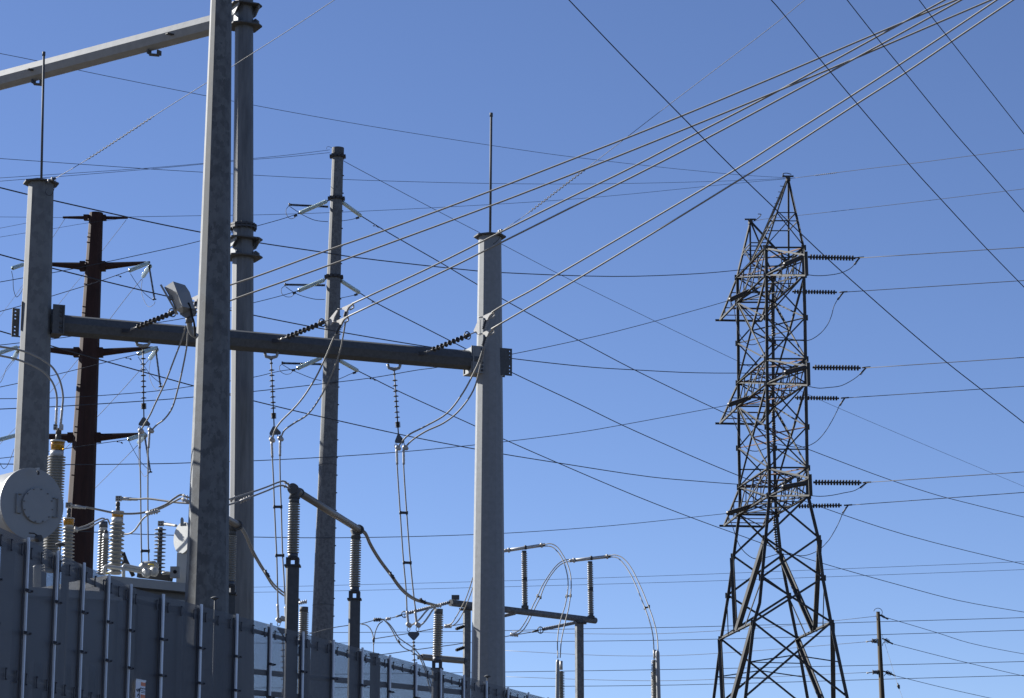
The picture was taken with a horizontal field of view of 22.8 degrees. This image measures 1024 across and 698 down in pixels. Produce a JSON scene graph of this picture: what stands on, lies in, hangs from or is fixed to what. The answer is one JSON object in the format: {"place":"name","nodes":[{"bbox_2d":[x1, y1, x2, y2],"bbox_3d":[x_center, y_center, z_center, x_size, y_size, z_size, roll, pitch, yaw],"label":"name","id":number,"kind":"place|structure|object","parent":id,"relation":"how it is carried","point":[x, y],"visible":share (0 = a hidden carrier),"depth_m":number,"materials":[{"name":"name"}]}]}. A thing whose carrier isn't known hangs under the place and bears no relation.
{"place":"outdoors","nodes":[
{"label":"outdoors","id":0,"kind":"place"},
{"bbox_2d":[0,331,782,487],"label":"power line","id":1,"kind":"object","parent":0,"point":[383,430],"visible":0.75,"depth_m":90.93,"materials":[{"name":"grey metal"}]},
{"bbox_2d":[0,187,784,276],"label":"power line","id":2,"kind":"object","parent":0,"point":[368,258],"visible":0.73,"depth_m":91.50,"materials":[{"name":"grey metal"}]},
{"bbox_2d":[0,0,1023,697],"label":"sky","id":3,"kind":"structure","parent":0,"point":[550,82],"materials":[{"name":"blue"}]},
{"bbox_2d":[272,617,1023,632],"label":"power line","id":4,"kind":"object","parent":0,"point":[678,627],"visible":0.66,"depth_m":180.04,"materials":[{"name":"grey metal"}]},
{"bbox_2d":[278,561,1023,586],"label":"power line","id":5,"kind":"object","parent":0,"point":[693,574],"visible":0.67,"depth_m":180.54,"materials":[{"name":"grey metal"}]},
{"bbox_2d":[299,569,1023,591],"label":"power line","id":6,"kind":"object","parent":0,"point":[666,582],"visible":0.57,"depth_m":180.70,"materials":[{"name":"grey metal"}]},
{"bbox_2d":[336,675,1023,687],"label":"power line","id":7,"kind":"object","parent":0,"point":[741,683],"visible":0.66,"depth_m":177.95,"materials":[{"name":"grey metal"}]},
{"bbox_2d":[395,661,1023,673],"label":"power line","id":8,"kind":"object","parent":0,"point":[758,667],"visible":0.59,"depth_m":178.15,"materials":[{"name":"grey metal"}]},
{"bbox_2d":[448,630,1022,642],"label":"power line","id":9,"kind":"object","parent":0,"point":[745,638],"visible":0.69,"depth_m":178.56,"materials":[{"name":"grey metal"}]},
{"bbox_2d":[569,0,1023,422],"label":"power line","id":10,"kind":"object","parent":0,"point":[782,215],"visible":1,"depth_m":34.48,"materials":[{"name":"grey metal"}]},
{"bbox_2d":[771,0,1023,286],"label":"power line","id":11,"kind":"object","parent":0,"point":[891,143],"visible":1,"depth_m":36.64,"materials":[{"name":"grey metal"}]},
{"bbox_2d":[847,0,1023,211],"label":"power line","id":12,"kind":"object","parent":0,"point":[931,104],"visible":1,"depth_m":37.37,"materials":[{"name":"grey metal"}]},
{"bbox_2d":[919,0,1023,133],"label":"power line","id":13,"kind":"object","parent":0,"point":[970,66],"visible":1,"depth_m":38.03,"materials":[{"name":"grey metal"}]},
{"label":"ground","id":14,"kind":"structure","parent":0,"visible":0},
{"bbox_2d":[19,211,157,581],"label":"brown monopole","id":15,"kind":"object","parent":14,"relation":"on","point":[82,481],"visible":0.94,"depth_m":101.65,"materials":[{"name":"metal"}]},
{"bbox_2d":[142,179,780,216],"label":"power line","id":16,"kind":"object","parent":15,"relation":"attached to","point":[470,205],"visible":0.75,"depth_m":119.17,"materials":[{"name":"grey metal"}]},
{"bbox_2d":[0,428,187,697],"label":"transformer","id":17,"kind":"object","parent":14,"relation":"on","point":[31,503],"visible":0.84,"depth_m":45.74,"materials":[{"name":"grey paint"}]},
{"bbox_2d":[0,355,57,423],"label":"bushing cable","id":18,"kind":"object","parent":17,"relation":"attached to","point":[40,369],"visible":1,"depth_m":46.46,"materials":[{"name":"silver metal"}]},
{"bbox_2d":[0,346,63,407],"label":"bushing cable","id":19,"kind":"object","parent":17,"relation":"attached to","point":[48,363],"visible":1,"depth_m":46.49,"materials":[{"name":"silver metal"}]},
{"bbox_2d":[86,494,185,514],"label":"bushing cable","id":20,"kind":"object","parent":17,"relation":"attached to","point":[143,512],"visible":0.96,"depth_m":46.84,"materials":[{"name":"silver metal"}]},
{"bbox_2d":[0,0,262,697],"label":"tall gantry","id":21,"kind":"object","parent":14,"relation":"on","point":[244,255],"visible":0.9,"depth_m":66.07,"materials":[{"name":"metal"}]},
{"bbox_2d":[181,0,231,697],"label":"steel pole","id":22,"kind":"object","parent":14,"relation":"on","point":[207,570],"visible":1,"depth_m":44.79,"materials":[{"name":"grey metal"}]},
{"bbox_2d":[160,281,198,338],"bbox_3d":[-5.843,-0.689,44.524,0.657,0.980,0.661,0,-13,0],"label":"floodlight","id":23,"kind":"object","parent":22,"relation":"attached to","point":[179,294],"visible":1,"depth_m":44.41,"materials":[{"name":"grey paint"}]},
{"bbox_2d":[229,531,237,695],"bbox_3d":[-5.459,7.918,48.437,0.268,8.991,0.268,0,-13,0],"label":"bus support","id":24,"kind":"object","parent":14,"relation":"on","point":[232,556],"visible":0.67,"depth_m":49.17,"materials":[{"name":"grey ceramic"}]},
{"bbox_2d":[229,516,242,531],"bbox_3d":[-5.585,3.216,48.492,0.359,0.247,2.184,-2,-13,11],"label":"bus tube","id":25,"kind":"object","parent":24,"relation":"on","point":[235,525],"visible":0.47,"depth_m":49.24,"materials":[{"name":"metal"}]},
{"bbox_2d":[241,529,299,600],"bbox_3d":[-5.552,5.051,58.243,0.222,0.793,18.106,0,-13,-1],"label":"bus cable","id":26,"kind":"object","parent":25,"relation":"attached to","point":[253,554],"visible":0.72,"depth_m":54.99,"materials":[{"name":"silver metal"}]},
{"bbox_2d":[11,51,511,697],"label":"steel gantry","id":27,"kind":"object","parent":14,"relation":"on","point":[43,323],"visible":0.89,"depth_m":61.14,"materials":[{"name":"grey"}]},
{"bbox_2d":[135,341,150,425],"bbox_3d":[-8.625,0.795,59.266,0.420,2.035,0.130,0,-13,0],"label":"suspension insulator","id":28,"kind":"object","parent":27,"relation":"hanging from","point":[143,405],"visible":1,"depth_m":59.25,"materials":[{"name":"black ceramic"}]},
{"bbox_2d":[138,426,143,447],"bbox_3d":[-8.620,2.051,58.986,0.161,0.517,0.120,0,-13,0],"label":"cable terminal","id":29,"kind":"object","parent":28,"relation":"hanging from","point":[140,431],"visible":1,"depth_m":58.97,"materials":[{"name":"metal"}]},
{"bbox_2d":[139,448,141,562],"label":"dropper cable","id":30,"kind":"object","parent":29,"relation":"hanging from","point":[140,500],"visible":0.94,"depth_m":58.63,"materials":[{"name":"silver metal"}]},
{"bbox_2d":[141,325,185,428],"bbox_3d":[-8.016,0.687,58.522,0.095,2.172,1.964,10,-16,-37],"label":"dropper cable","id":31,"kind":"object","parent":29,"relation":"attached to","point":[166,378],"visible":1,"depth_m":58.47,"materials":[{"name":"silver metal"}]},
{"bbox_2d":[147,426,153,447],"bbox_3d":[-8.397,2.042,58.988,0.171,0.522,0.120,0,-13,0],"label":"cable terminal","id":32,"kind":"object","parent":28,"relation":"hanging from","point":[150,431],"visible":1,"depth_m":58.97,"materials":[{"name":"metal"}]},
{"bbox_2d":[147,448,149,560],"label":"dropper cable","id":33,"kind":"object","parent":32,"relation":"hanging from","point":[148,500],"visible":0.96,"depth_m":58.68,"materials":[{"name":"silver metal"}]},
{"bbox_2d":[151,330,188,429],"bbox_3d":[-7.810,0.734,58.556,0.256,2.162,1.869,8,-15,-33],"label":"dropper cable","id":34,"kind":"object","parent":32,"relation":"attached to","point":[178,383],"visible":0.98,"depth_m":58.45,"materials":[{"name":"silver metal"}]},
{"bbox_2d":[122,295,197,332],"bbox_3d":[-8.070,-0.797,58.397,2.511,0.713,0.401,-9,-15,35],"label":"tension insulator","id":35,"kind":"object","parent":27,"relation":"attached to","point":[158,318],"visible":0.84,"depth_m":58.38,"materials":[{"name":"grey ceramic"}]},
{"bbox_2d":[56,0,333,177],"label":"power line","id":36,"kind":"object","parent":27,"relation":"attached to","point":[197,88],"visible":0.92,"depth_m":56.28,"materials":[{"name":"grey metal"}]},
{"bbox_2d":[264,352,280,434],"bbox_3d":[-5.718,1.056,60.519,0.456,2.025,0.130,0,-13,0],"label":"suspension insulator","id":37,"kind":"object","parent":27,"relation":"hanging from","point":[273,414],"visible":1,"depth_m":60.48,"materials":[{"name":"black ceramic"}]},
{"bbox_2d":[269,435,274,457],"bbox_3d":[-5.692,2.303,60.241,0.159,0.545,0.120,0,-13,0],"label":"cable terminal","id":38,"kind":"object","parent":37,"relation":"hanging from","point":[271,440],"visible":1,"depth_m":60.22,"materials":[{"name":"metal"}]},
{"bbox_2d":[272,457,278,603],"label":"dropper cable","id":39,"kind":"object","parent":38,"relation":"hanging from","point":[275,530],"visible":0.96,"depth_m":59.78,"materials":[{"name":"silver metal"}]},
{"bbox_2d":[277,435,283,455],"bbox_3d":[-5.494,2.271,60.248,0.164,0.541,0.120,0,-13,0],"label":"cable terminal","id":40,"kind":"object","parent":37,"relation":"hanging from","point":[280,438],"visible":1,"depth_m":60.23,"materials":[{"name":"metal"}]},
{"bbox_2d":[279,456,285,602],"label":"dropper cable","id":41,"kind":"object","parent":40,"relation":"hanging from","point":[281,526],"visible":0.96,"depth_m":59.79,"materials":[{"name":"silver metal"}]},
{"bbox_2d":[272,304,353,342],"bbox_3d":[-4.736,-0.586,59.870,2.487,0.730,0.413,-9,-16,36],"label":"tension insulator","id":42,"kind":"object","parent":27,"relation":"attached to","point":[346,309],"visible":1,"depth_m":59.47,"materials":[{"name":"grey ceramic"}]},
{"bbox_2d":[272,334,336,437],"bbox_3d":[-4.881,0.905,59.783,2.238,2.267,0.127,-11,-17,41],"label":"dropper cable","id":43,"kind":"object","parent":42,"relation":"hanging from","point":[301,399],"visible":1,"depth_m":59.71,"materials":[{"name":"silver metal"}]},
{"bbox_2d":[281,323,345,436],"bbox_3d":[-4.626,0.775,59.868,2.245,2.510,0.241,-12,-17,42],"label":"dropper cable","id":44,"kind":"object","parent":42,"relation":"hanging from","point":[308,413],"visible":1,"depth_m":59.74,"materials":[{"name":"silver metal"}]},
{"bbox_2d":[351,0,945,304],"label":"power line","id":45,"kind":"object","parent":42,"relation":"attached to","point":[828,63],"visible":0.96,"depth_m":56.01,"materials":[{"name":"silver metal"}]},
{"bbox_2d":[346,0,961,317],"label":"power line","id":46,"kind":"object","parent":42,"relation":"attached to","point":[834,69],"visible":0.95,"depth_m":55.88,"materials":[{"name":"silver metal"}]},
{"bbox_2d":[386,364,403,442],"bbox_3d":[-2.838,1.320,61.768,0.458,1.972,0.130,0,-13,0],"label":"suspension insulator","id":47,"kind":"object","parent":27,"relation":"hanging from","point":[399,439],"visible":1,"depth_m":61.75,"materials":[{"name":"black ceramic"}]},
{"bbox_2d":[394,445,400,463],"bbox_3d":[-2.767,2.542,61.496,0.175,0.512,0.120,0,-13,0],"label":"cable terminal","id":48,"kind":"object","parent":47,"relation":"hanging from","point":[397,448],"visible":1,"depth_m":61.48,"materials":[{"name":"metal"}]},
{"bbox_2d":[396,464,407,610],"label":"dropper cable","id":49,"kind":"object","parent":48,"relation":"hanging from","point":[401,536],"visible":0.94,"depth_m":61.04,"materials":[{"name":"silver metal"}]},
{"bbox_2d":[402,443,408,464],"bbox_3d":[-2.590,2.532,61.498,0.175,0.532,0.120,0,-13,0],"label":"cable terminal","id":50,"kind":"object","parent":47,"relation":"hanging from","point":[404,447],"visible":1,"depth_m":61.48,"materials":[{"name":"metal"}]},
{"bbox_2d":[403,464,415,611],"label":"dropper cable","id":51,"kind":"object","parent":50,"relation":"hanging from","point":[408,535],"visible":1,"depth_m":61.05,"materials":[{"name":"silver metal"}]},
{"bbox_2d":[418,312,494,354],"bbox_3d":[-1.377,-0.360,61.427,2.381,0.836,0.382,-10,-16,38],"label":"tension insulator","id":52,"kind":"object","parent":27,"relation":"attached to","point":[487,317],"visible":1,"depth_m":60.98,"materials":[{"name":"grey ceramic"}]},
{"bbox_2d":[398,346,483,445],"bbox_3d":[-1.689,1.189,61.212,2.471,2.283,0.184,-7,-15,30],"label":"dropper cable","id":53,"kind":"object","parent":52,"relation":"hanging from","point":[451,408],"visible":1,"depth_m":61.08,"materials":[{"name":"silver metal"}]},
{"bbox_2d":[406,346,484,445],"bbox_3d":[-1.569,1.185,61.243,2.345,2.260,0.248,-8,-15,32],"label":"dropper cable","id":54,"kind":"object","parent":52,"relation":"hanging from","point":[460,408],"visible":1,"depth_m":61.06,"materials":[{"name":"silver metal"}]},
{"bbox_2d":[230,0,956,285],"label":"power line","id":55,"kind":"object","parent":27,"relation":"attached to","point":[869,36],"visible":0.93,"depth_m":56.01,"materials":[{"name":"silver metal"}]},
{"bbox_2d":[230,0,991,300],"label":"power line","id":56,"kind":"object","parent":27,"relation":"attached to","point":[931,25],"visible":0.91,"depth_m":55.97,"materials":[{"name":"silver metal"}]},
{"bbox_2d":[505,0,803,228],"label":"power line","id":57,"kind":"object","parent":27,"relation":"attached to","point":[657,113],"visible":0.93,"depth_m":60.30,"materials":[{"name":"grey metal"}]},
{"bbox_2d":[492,0,997,312],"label":"power line","id":58,"kind":"object","parent":27,"relation":"attached to","point":[887,72],"visible":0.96,"depth_m":56.29,"materials":[{"name":"silver metal"}]},
{"bbox_2d":[491,0,1013,329],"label":"power line","id":59,"kind":"object","parent":27,"relation":"attached to","point":[871,94],"visible":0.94,"depth_m":56.22,"materials":[{"name":"silver metal"}]},
{"bbox_2d":[0,528,548,697],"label":"perimeter fence","id":60,"kind":"object","parent":14,"relation":"on","point":[65,572],"visible":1,"depth_m":39.97,"materials":[{"name":"grey metal"}]},
{"bbox_2d":[135,679,145,697],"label":"warning sign","id":61,"kind":"object","parent":60,"relation":"attached to","point":[140,689],"visible":1,"depth_m":39.29,"materials":[{"name":"white"}]},
{"bbox_2d":[284,498,300,696],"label":"bus support","id":62,"kind":"object","parent":14,"relation":"on","point":[292,598],"visible":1,"depth_m":50.11,"materials":[{"name":"grey metal"}]},
{"bbox_2d":[298,606,308,690],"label":"bus support","id":63,"kind":"object","parent":14,"relation":"on","point":[303,618],"visible":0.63,"depth_m":67.95,"materials":[{"name":"grey ceramic"}]},
{"bbox_2d":[254,669,468,694],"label":"pipe beam","id":64,"kind":"structure","parent":63,"relation":"attached to","point":[369,685],"depth_m":68.73,"materials":[{"name":"metal"}]},
{"bbox_2d":[310,146,345,697],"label":"grey monopole","id":65,"kind":"object","parent":14,"relation":"on","point":[323,615],"visible":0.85,"depth_m":96.24,"materials":[{"name":"metal"}]},
{"bbox_2d":[299,200,327,213],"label":"insulator string","id":66,"kind":"object","parent":65,"relation":"attached to","point":[314,206],"visible":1,"depth_m":97.17,"materials":[{"name":"grey ceramic"}]},
{"bbox_2d":[1,213,298,281],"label":"power line","id":67,"kind":"object","parent":66,"relation":"attached to","point":[145,253],"visible":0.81,"depth_m":90.97,"materials":[{"name":"grey metal"}]},
{"bbox_2d":[339,359,358,371],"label":"insulator string","id":68,"kind":"object","parent":65,"relation":"attached to","point":[348,365],"visible":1,"depth_m":98.59,"materials":[{"name":"grey"}]},
{"bbox_2d":[359,371,1021,611],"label":"power line","id":69,"kind":"object","parent":68,"relation":"attached to","point":[662,506],"visible":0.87,"depth_m":121.41,"materials":[{"name":"grey metal"}]},
{"bbox_2d":[341,279,360,293],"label":"insulator string","id":70,"kind":"object","parent":65,"relation":"attached to","point":[351,287],"visible":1,"depth_m":99.32,"materials":[{"name":"grey ceramic"}]},
{"bbox_2d":[361,293,1023,564],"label":"power line","id":71,"kind":"object","parent":70,"relation":"attached to","point":[666,444],"visible":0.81,"depth_m":122.66,"materials":[{"name":"grey metal"}]},
{"bbox_2d":[347,534,361,697],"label":"bus support","id":72,"kind":"object","parent":14,"relation":"on","point":[354,620],"visible":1,"depth_m":55.42,"materials":[{"name":"grey ceramic"}]},
{"bbox_2d":[287,483,363,537],"bbox_3d":[-3.887,3.422,53.212,0.322,0.290,5.763,-2,-13,10],"label":"bus tube","id":73,"kind":"object","parent":72,"relation":"on","point":[295,491],"visible":1,"depth_m":52.72,"materials":[{"name":"metal"}]},
{"bbox_2d":[363,530,438,606],"bbox_3d":[-2.631,5.125,58.864,0.238,0.967,6.677,-3,-13,13],"label":"bus cable","id":74,"kind":"object","parent":73,"relation":"attached to","point":[388,570],"visible":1,"depth_m":58.18,"materials":[{"name":"silver metal"}]},
{"bbox_2d":[432,609,442,697],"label":"bus support","id":75,"kind":"object","parent":14,"relation":"on","point":[437,635],"visible":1,"depth_m":61.86,"materials":[{"name":"grey ceramic"}]},
{"bbox_2d":[448,595,597,697],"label":"bus frame","id":76,"kind":"object","parent":14,"relation":"on","point":[455,601],"visible":0.94,"depth_m":75.25,"materials":[{"name":"metal"}]},
{"bbox_2d":[417,654,467,663],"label":"level insulator","id":77,"kind":"object","parent":76,"relation":"attached to","point":[447,659],"visible":0.79,"depth_m":71.98,"materials":[{"name":"grey ceramic"}]},
{"bbox_2d":[521,550,528,608],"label":"standing insulator","id":78,"kind":"object","parent":76,"relation":"on","point":[524,581],"visible":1,"depth_m":74.75,"materials":[{"name":"grey ceramic"}]},
{"bbox_2d":[504,543,544,552],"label":"bus tube","id":79,"kind":"object","parent":78,"relation":"on","point":[524,547],"visible":0.99,"depth_m":74.97,"materials":[{"name":"metal"}]},
{"bbox_2d":[542,543,571,657],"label":"jumper cable","id":80,"kind":"object","parent":79,"relation":"attached to","point":[570,595],"visible":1,"depth_m":73.42,"materials":[{"name":"silver metal"}]},
{"bbox_2d":[532,621,576,633],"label":"strain insulator","id":81,"kind":"object","parent":76,"relation":"attached to","point":[557,626],"visible":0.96,"depth_m":75.49,"materials":[{"name":"grey ceramic"}]},
{"bbox_2d":[587,561,594,618],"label":"standing insulator","id":82,"kind":"object","parent":76,"relation":"on","point":[590,591],"visible":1,"depth_m":76.99,"materials":[{"name":"grey ceramic"}]},
{"bbox_2d":[569,554,610,562],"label":"bus tube","id":83,"kind":"object","parent":82,"relation":"on","point":[574,560],"visible":1,"depth_m":77.21,"materials":[{"name":"metal"}]},
{"bbox_2d":[555,659,564,697],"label":"cable termination","id":84,"kind":"object","parent":14,"relation":"on","point":[559,691],"visible":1,"depth_m":71.81,"materials":[{"name":"grey paint"}]},
{"bbox_2d":[651,650,660,697],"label":"cable termination","id":85,"kind":"object","parent":14,"relation":"on","point":[656,692],"visible":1,"depth_m":73.78,"materials":[{"name":"grey paint"}]},
{"bbox_2d":[712,173,848,697],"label":"lattice tower","id":86,"kind":"structure","parent":14,"relation":"on","point":[771,498],"depth_m":135.62,"materials":[{"name":"metal"}]},
{"bbox_2d":[0,53,784,177],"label":"power line","id":87,"kind":"object","parent":86,"relation":"attached to","point":[385,128],"visible":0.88,"depth_m":104.22,"materials":[{"name":"grey metal"}]},
{"bbox_2d":[0,158,785,183],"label":"power line","id":88,"kind":"object","parent":86,"relation":"attached to","point":[350,179],"visible":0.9,"depth_m":101.05,"materials":[{"name":"grey metal"}]},
{"bbox_2d":[343,160,1021,485],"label":"power line","id":89,"kind":"object","parent":86,"relation":"attached to","point":[635,311],"visible":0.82,"depth_m":123.11,"materials":[{"name":"grey metal"}]},
{"bbox_2d":[726,504,751,515],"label":"insulator string","id":90,"kind":"object","parent":86,"relation":"attached to","point":[737,510],"visible":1,"depth_m":135.14,"materials":[{"name":"black ceramic"}]},
{"bbox_2d":[62,513,726,537],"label":"power line","id":91,"kind":"object","parent":90,"relation":"attached to","point":[423,536],"visible":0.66,"depth_m":101.94,"materials":[{"name":"grey metal"}]},
{"bbox_2d":[727,395,750,406],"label":"insulator string","id":92,"kind":"object","parent":86,"relation":"attached to","point":[737,401],"visible":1,"depth_m":136.43,"materials":[{"name":"black ceramic"}]},
{"bbox_2d":[0,405,727,464],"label":"power line","id":93,"kind":"object","parent":92,"relation":"attached to","point":[369,454],"visible":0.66,"depth_m":98.29,"materials":[{"name":"grey metal"}]},
{"bbox_2d":[728,289,750,301],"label":"insulator string","id":94,"kind":"object","parent":86,"relation":"attached to","point":[738,296],"visible":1,"depth_m":137.66,"materials":[{"name":"black ceramic"}]},
{"bbox_2d":[0,300,728,409],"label":"power line","id":95,"kind":"object","parent":94,"relation":"attached to","point":[364,378],"visible":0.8,"depth_m":97.69,"materials":[{"name":"grey metal"}]},
{"bbox_2d":[771,410,775,442],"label":"insulator string","id":96,"kind":"object","parent":86,"relation":"hanging from","point":[773,427],"visible":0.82,"depth_m":135.28,"materials":[{"name":"black ceramic"}]},
{"bbox_2d":[362,216,1022,516],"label":"power line","id":97,"kind":"object","parent":96,"relation":"attached to","point":[668,386],"visible":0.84,"depth_m":123.79,"materials":[{"name":"grey metal"}]},
{"bbox_2d":[784,365,806,374],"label":"insulator string","id":98,"kind":"object","parent":86,"relation":"attached to","point":[796,369],"visible":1,"depth_m":129.50,"materials":[{"name":"black ceramic"}]},
{"bbox_2d":[0,254,701,372],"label":"power line","id":99,"kind":"object","parent":98,"relation":"attached to","point":[340,332],"visible":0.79,"depth_m":89.52,"materials":[{"name":"grey metal"}]},
{"bbox_2d":[808,254,855,260],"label":"insulator string","id":100,"kind":"object","parent":86,"relation":"attached to","point":[852,258],"visible":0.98,"depth_m":131.88,"materials":[{"name":"black ceramic"}]},
{"bbox_2d":[812,365,860,370],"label":"insulator string","id":101,"kind":"object","parent":86,"relation":"attached to","point":[821,367],"visible":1,"depth_m":130.60,"materials":[{"name":"black ceramic"}]},
{"bbox_2d":[813,480,861,484],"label":"insulator string","id":102,"kind":"object","parent":86,"relation":"attached to","point":[846,482],"visible":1,"depth_m":129.33,"materials":[{"name":"black ceramic"}]},
{"bbox_2d":[871,608,888,697],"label":"wood pole","id":103,"kind":"object","parent":14,"relation":"on","point":[880,671],"visible":1,"depth_m":149.50,"materials":[{"name":"brown"}]},
{"bbox_2d":[866,670,877,673],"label":"insulator string","id":104,"kind":"object","parent":103,"relation":"attached to","point":[874,671],"visible":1,"depth_m":149.39,"materials":[{"name":"grey ceramic"}]},
{"bbox_2d":[506,672,865,680],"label":"power line","id":105,"kind":"object","parent":104,"relation":"attached to","point":[682,680],"visible":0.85,"depth_m":153.62,"materials":[{"name":"black metal"}]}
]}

